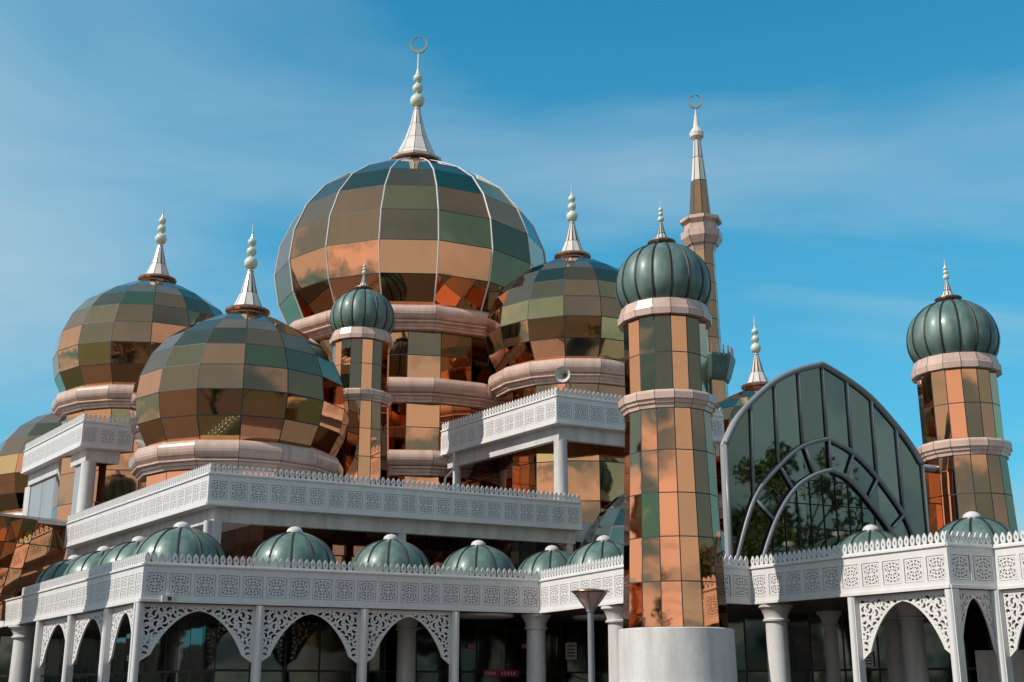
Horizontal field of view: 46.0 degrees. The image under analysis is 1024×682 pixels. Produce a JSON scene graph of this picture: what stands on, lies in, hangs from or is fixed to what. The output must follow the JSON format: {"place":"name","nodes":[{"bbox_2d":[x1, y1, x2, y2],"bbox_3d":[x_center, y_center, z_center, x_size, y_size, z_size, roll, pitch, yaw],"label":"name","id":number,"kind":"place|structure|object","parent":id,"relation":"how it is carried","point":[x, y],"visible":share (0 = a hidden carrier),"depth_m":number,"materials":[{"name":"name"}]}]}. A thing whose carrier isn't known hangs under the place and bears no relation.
{"place":"outdoors","nodes":[
{"label":"outdoors","id":0,"kind":"place"},
{"bbox_2d":[0,411,61,514],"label":"domed tower","id":1,"kind":"structure","parent":0,"point":[13,482],"depth_m":85.72,"materials":[{"name":"brown glass"}]},
{"bbox_2d":[0,0,1023,536],"label":"sky","id":2,"kind":"structure","parent":0,"point":[852,150],"materials":[{"name":"blue"}]},
{"bbox_2d":[716,318,768,531],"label":"domed tower","id":3,"kind":"structure","parent":0,"point":[734,404],"depth_m":71.91,"materials":[{"name":"orange metal"}]},
{"label":"plaza","id":4,"kind":"structure","parent":0,"visible":0},
{"bbox_2d":[0,387,728,620],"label":"prayer hall","id":5,"kind":"structure","parent":4,"relation":"on","point":[240,515],"depth_m":58.90,"materials":[{"name":"white paint"}]},
{"bbox_2d":[51,204,222,559],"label":"domed tower","id":6,"kind":"structure","parent":5,"relation":"on","point":[110,341],"depth_m":72.55,"materials":[{"name":"orange metal"}]},
{"bbox_2d":[128,223,348,488],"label":"domed tower","id":7,"kind":"structure","parent":5,"relation":"on","point":[245,380],"depth_m":58.66,"materials":[{"name":"orange metal"}]},
{"bbox_2d":[329,260,394,484],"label":"minaret","id":8,"kind":"object","parent":5,"relation":"on","point":[362,319],"visible":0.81,"depth_m":67.37,"materials":[{"name":"brown glass"}]},
{"bbox_2d":[274,37,545,491],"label":"domed tower","id":9,"kind":"structure","parent":5,"relation":"on","point":[447,252],"depth_m":76.16,"materials":[{"name":"orange metal"}]},
{"bbox_2d":[485,183,624,522],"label":"domed tower","id":10,"kind":"structure","parent":5,"relation":"on","point":[545,320],"depth_m":67.95,"materials":[{"name":"orange metal"}]},
{"bbox_2d":[555,366,571,392],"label":"horn loudspeaker","id":11,"kind":"object","parent":5,"relation":"attached to","point":[562,373],"visible":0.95,"depth_m":65.27,"materials":[{"name":"grey metal"}]},
{"bbox_2d":[0,511,1023,681],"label":"arcade","id":12,"kind":"object","parent":4,"relation":"on","point":[296,604],"visible":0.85,"depth_m":47.79,"materials":[{"name":"white concrete"}]},
{"bbox_2d":[161,595,173,601],"bbox_3d":[-12.512,9.353,43.780,0.420,0.240,0.281,8,-18,-25],"label":"floodlight","id":13,"kind":"object","parent":12,"relation":"on","point":[167,598],"visible":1,"depth_m":43.66,"materials":[{"name":"white paint"}]},
{"bbox_2d":[467,644,474,648],"bbox_3d":[-1.822,13.604,53.779,0.400,0.220,0.038,8,-18,-27],"label":"door sign","id":14,"kind":"object","parent":12,"relation":"attached to","point":[470,646],"visible":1,"depth_m":53.76,"materials":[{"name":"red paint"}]},
{"bbox_2d":[483,670,497,676],"bbox_3d":[-0.942,14.854,53.912,0.750,0.300,0.038,8,-18,-27],"label":"door sticker","id":15,"kind":"object","parent":12,"relation":"attached to","point":[490,673],"depth_m":53.89,"materials":[{"name":"red paint"}]},
{"bbox_2d":[498,670,518,676],"bbox_3d":[-0.155,14.966,54.320,1.050,0.300,0.038,8,-18,-27],"label":"door sticker","id":16,"kind":"object","parent":12,"relation":"attached to","point":[508,673],"depth_m":54.30,"materials":[{"name":"red paint"}]},
{"bbox_2d":[521,644,526,648],"bbox_3d":[0.607,13.924,55.047,0.400,0.220,0.038,8,-18,-27],"label":"door sign","id":17,"kind":"object","parent":12,"relation":"attached to","point":[523,646],"visible":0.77,"depth_m":55.00,"materials":[{"name":"red paint"}]},
{"bbox_2d":[565,642,576,658],"bbox_3d":[2.714,14.278,55.571,0.596,0.750,0.238,-15,-22,43],"label":"notice","id":18,"kind":"object","parent":12,"relation":"attached to","point":[571,650],"visible":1,"depth_m":55.56,"materials":[{"name":"white paint"}]},
{"bbox_2d":[714,361,937,575],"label":"glass arch hall","id":19,"kind":"structure","parent":12,"relation":"on","point":[819,454],"depth_m":50.54,"materials":[{"name":"green"}]},
{"bbox_2d":[865,652,873,666],"bbox_3d":[13.885,12.393,47.019,0.166,0.600,0.421,15,-22,-43],"label":"notice","id":20,"kind":"object","parent":12,"relation":"attached to","point":[869,660],"visible":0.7,"depth_m":46.96,"materials":[{"name":"white paint"}]},
{"bbox_2d":[571,588,608,681],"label":"street lamp","id":21,"kind":"object","parent":4,"relation":"on","point":[589,599],"visible":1,"depth_m":29.62,"materials":[{"name":"grey metal"}]},
{"bbox_2d":[615,202,737,681],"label":"minaret","id":22,"kind":"object","parent":4,"relation":"on","point":[676,628],"visible":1,"depth_m":40.06,"materials":[{"name":"brown glass"}]},
{"bbox_2d":[680,95,735,402],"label":"tall minaret","id":23,"kind":"object","parent":4,"relation":"on","point":[701,235],"visible":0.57,"depth_m":89.52,"materials":[{"name":"orange metal"}]},
{"bbox_2d":[906,261,1018,532],"bbox_3d":[20.525,6.947,54.193,4.848,22.482,4.848,-4,-17,13],"label":"minaret","id":24,"kind":"object","parent":4,"relation":"on","point":[953,347],"visible":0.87,"depth_m":53.90,"materials":[{"name":"brown glass"}]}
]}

